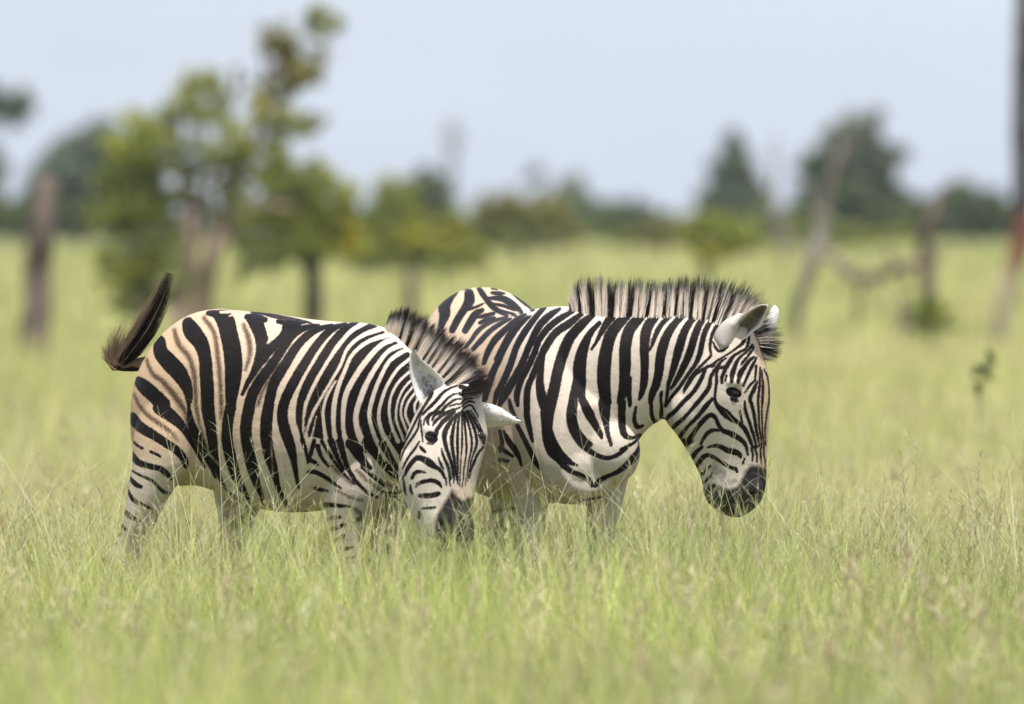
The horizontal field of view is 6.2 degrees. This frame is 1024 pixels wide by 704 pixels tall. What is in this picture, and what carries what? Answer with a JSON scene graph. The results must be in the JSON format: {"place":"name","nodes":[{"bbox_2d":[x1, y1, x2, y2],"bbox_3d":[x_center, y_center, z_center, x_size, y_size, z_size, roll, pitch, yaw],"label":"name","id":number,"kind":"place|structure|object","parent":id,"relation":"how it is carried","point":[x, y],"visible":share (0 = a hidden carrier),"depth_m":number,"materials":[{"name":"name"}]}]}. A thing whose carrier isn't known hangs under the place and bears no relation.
{"place":"outdoors","nodes":[
{"label":"outdoors","id":0,"kind":"place"},
{"bbox_2d":[1,239,1014,349],"bbox_3d":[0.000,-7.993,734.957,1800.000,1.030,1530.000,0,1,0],"label":"ground","id":1,"kind":"structure","parent":0,"point":[80,324],"depth_m":138.26,"materials":[{"name":"green plant"}]},
{"bbox_2d":[0,183,30,247],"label":"bush","id":2,"kind":"object","parent":1,"relation":"on","point":[14,224],"visible":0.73,"depth_m":319.60,"materials":[{"name":"green plant"}]},
{"bbox_2d":[0,83,38,183],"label":"tree","id":3,"kind":"object","parent":1,"relation":"on","point":[19,105],"visible":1,"depth_m":239.73,"materials":[{"name":"green plant"}]},
{"bbox_2d":[18,174,56,367],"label":"stump","id":4,"kind":"object","parent":1,"relation":"on","point":[37,312],"visible":0.78,"depth_m":97.86,"materials":[{"name":"wood"}]},
{"bbox_2d":[13,109,160,250],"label":"tree","id":5,"kind":"object","parent":1,"relation":"on","point":[71,165],"visible":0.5,"depth_m":299.45,"materials":[{"name":"green plant"}]},
{"bbox_2d":[82,0,348,351],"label":"tree","id":6,"kind":"object","parent":1,"relation":"on","point":[144,163],"visible":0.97,"depth_m":107.90,"materials":[{"name":"green plant"}]},
{"bbox_2d":[243,152,367,319],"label":"tree","id":7,"kind":"object","parent":1,"relation":"on","point":[321,218],"visible":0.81,"depth_m":111.85,"materials":[{"name":"green plant"}]},
{"bbox_2d":[335,197,380,270],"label":"bush","id":8,"kind":"object","parent":1,"relation":"on","point":[363,212],"visible":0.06,"depth_m":189.79,"materials":[{"name":"green plant"}]},
{"bbox_2d":[404,270,418,316],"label":"post","id":9,"kind":"object","parent":1,"relation":"on","point":[410,287],"visible":0.62,"depth_m":124.92,"materials":[{"name":"grey wood"}]},
{"bbox_2d":[332,171,494,280],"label":"bush","id":10,"kind":"object","parent":1,"relation":"on","point":[409,235],"visible":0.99,"depth_m":169.76,"materials":[{"name":"green plant"}]},
{"bbox_2d":[403,164,460,220],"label":"tree","id":11,"kind":"object","parent":1,"relation":"on","point":[435,192],"visible":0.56,"depth_m":279.61,"materials":[{"name":"green plant"}]},
{"bbox_2d":[441,111,464,195],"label":"dead tree","id":12,"kind":"object","parent":1,"relation":"on","point":[453,132],"visible":0.73,"depth_m":419.88,"materials":[{"name":"grey wood"}]},
{"bbox_2d":[0,206,1011,242],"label":"wood","id":13,"kind":"object","parent":1,"relation":"on","point":[58,237],"visible":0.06,"depth_m":519.62,"materials":[{"name":"green plant"}]},
{"bbox_2d":[468,186,583,267],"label":"bush","id":14,"kind":"object","parent":1,"relation":"on","point":[517,223],"visible":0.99,"depth_m":209.72,"materials":[{"name":"green plant"}]},
{"bbox_2d":[522,162,588,201],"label":"tree","id":15,"kind":"object","parent":1,"relation":"on","point":[534,174],"visible":0.53,"depth_m":429.85,"materials":[{"name":"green plant"}]},
{"bbox_2d":[553,179,608,248],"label":"bush","id":16,"kind":"object","parent":1,"relation":"on","point":[581,198],"visible":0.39,"depth_m":339.68,"materials":[{"name":"green plant"}]},
{"bbox_2d":[427,271,785,608],"bbox_3d":[0.088,0.448,30.520,0.779,1.431,2.056,0,1,-28],"label":"zebra","id":17,"kind":"object","parent":1,"relation":"on","point":[694,357],"visible":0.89,"depth_m":29.78,"materials":[{"name":"multicoloured"}]},
{"bbox_2d":[567,193,693,246],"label":"bush","id":18,"kind":"object","parent":1,"relation":"on","point":[617,213],"visible":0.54,"depth_m":329.66,"materials":[{"name":"green plant"}]},
{"bbox_2d":[590,220,698,257],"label":"bush","id":19,"kind":"object","parent":1,"relation":"on","point":[658,235],"visible":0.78,"depth_m":239.78,"materials":[{"name":"green plant"}]},
{"bbox_2d":[677,208,768,286],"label":"bush","id":20,"kind":"object","parent":1,"relation":"on","point":[726,235],"visible":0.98,"depth_m":149.88,"materials":[{"name":"green plant"}]},
{"bbox_2d":[690,125,780,238],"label":"tree","id":21,"kind":"object","parent":1,"relation":"on","point":[739,188],"visible":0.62,"depth_m":329.50,"materials":[{"name":"green plant"}]},
{"bbox_2d":[767,134,805,272],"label":"dead tree","id":22,"kind":"object","parent":1,"relation":"on","point":[781,231],"visible":0.85,"depth_m":189.90,"materials":[{"name":"grey wood"}]},
{"bbox_2d":[739,205,837,250],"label":"bush","id":23,"kind":"object","parent":1,"relation":"on","point":[788,216],"visible":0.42,"depth_m":299.70,"materials":[{"name":"green plant"}]},
{"bbox_2d":[789,100,879,346],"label":"dead tree","id":24,"kind":"object","parent":1,"relation":"on","point":[816,253],"visible":0.94,"depth_m":103.95,"materials":[{"name":"wood"}]},
{"bbox_2d":[774,220,917,253],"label":"bush","id":25,"kind":"object","parent":1,"relation":"on","point":[850,235],"visible":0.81,"depth_m":249.73,"materials":[{"name":"green plant"}]},
{"bbox_2d":[789,106,915,247],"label":"tree","id":26,"kind":"object","parent":1,"relation":"on","point":[869,173],"visible":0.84,"depth_m":319.49,"materials":[{"name":"green plant"}]},
{"bbox_2d":[827,183,953,347],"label":"dead tree","id":27,"kind":"object","parent":1,"relation":"on","point":[925,262],"visible":0.84,"depth_m":111.97,"materials":[{"name":"wood"}]},
{"bbox_2d":[897,299,908,342],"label":"stump","id":28,"kind":"object","parent":1,"relation":"on","point":[903,315],"visible":0.44,"depth_m":108.02,"materials":[{"name":"beige wood"}]},
{"bbox_2d":[902,292,963,359],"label":"shrub","id":29,"kind":"object","parent":1,"relation":"on","point":[932,316],"visible":0.95,"depth_m":99.96,"materials":[{"name":"green plant"}]},
{"bbox_2d":[870,176,1011,249],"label":"bush","id":30,"kind":"object","parent":1,"relation":"on","point":[973,214],"visible":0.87,"depth_m":319.54,"materials":[{"name":"green plant"}]},
{"bbox_2d":[971,350,995,470],"bbox_3d":[2.482,0.460,49.989,0.138,0.963,0.123,0,1,0],"label":"weed","id":31,"kind":"object","parent":1,"relation":"on","point":[984,368],"visible":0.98,"depth_m":49.99,"materials":[{"name":"green plant"}]},
{"bbox_2d":[994,0,1023,349],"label":"tree","id":32,"kind":"object","parent":1,"relation":"on","point":[1014,266],"visible":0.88,"depth_m":111.87,"materials":[{"name":"brown plant"}]},
{"bbox_2d":[0,0,1015,238],"label":"sky","id":33,"kind":"structure","parent":0,"point":[632,95],"materials":[{"name":"blue"}]},
{"bbox_2d":[0,238,1023,703],"bbox_3d":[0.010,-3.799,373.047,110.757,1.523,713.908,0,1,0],"label":"grass","id":34,"kind":"structure","parent":0,"point":[868,548],"depth_m":28.49,"materials":[{"name":"green plant"}]},
{"bbox_2d":[98,272,523,612],"bbox_3d":[-0.569,0.457,29.903,1.521,1.428,0.723,0,1,33],"label":"zebra","id":35,"kind":"object","parent":34,"relation":"on","point":[259,375],"visible":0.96,"depth_m":29.75,"materials":[{"name":"multicoloured"}]}
]}

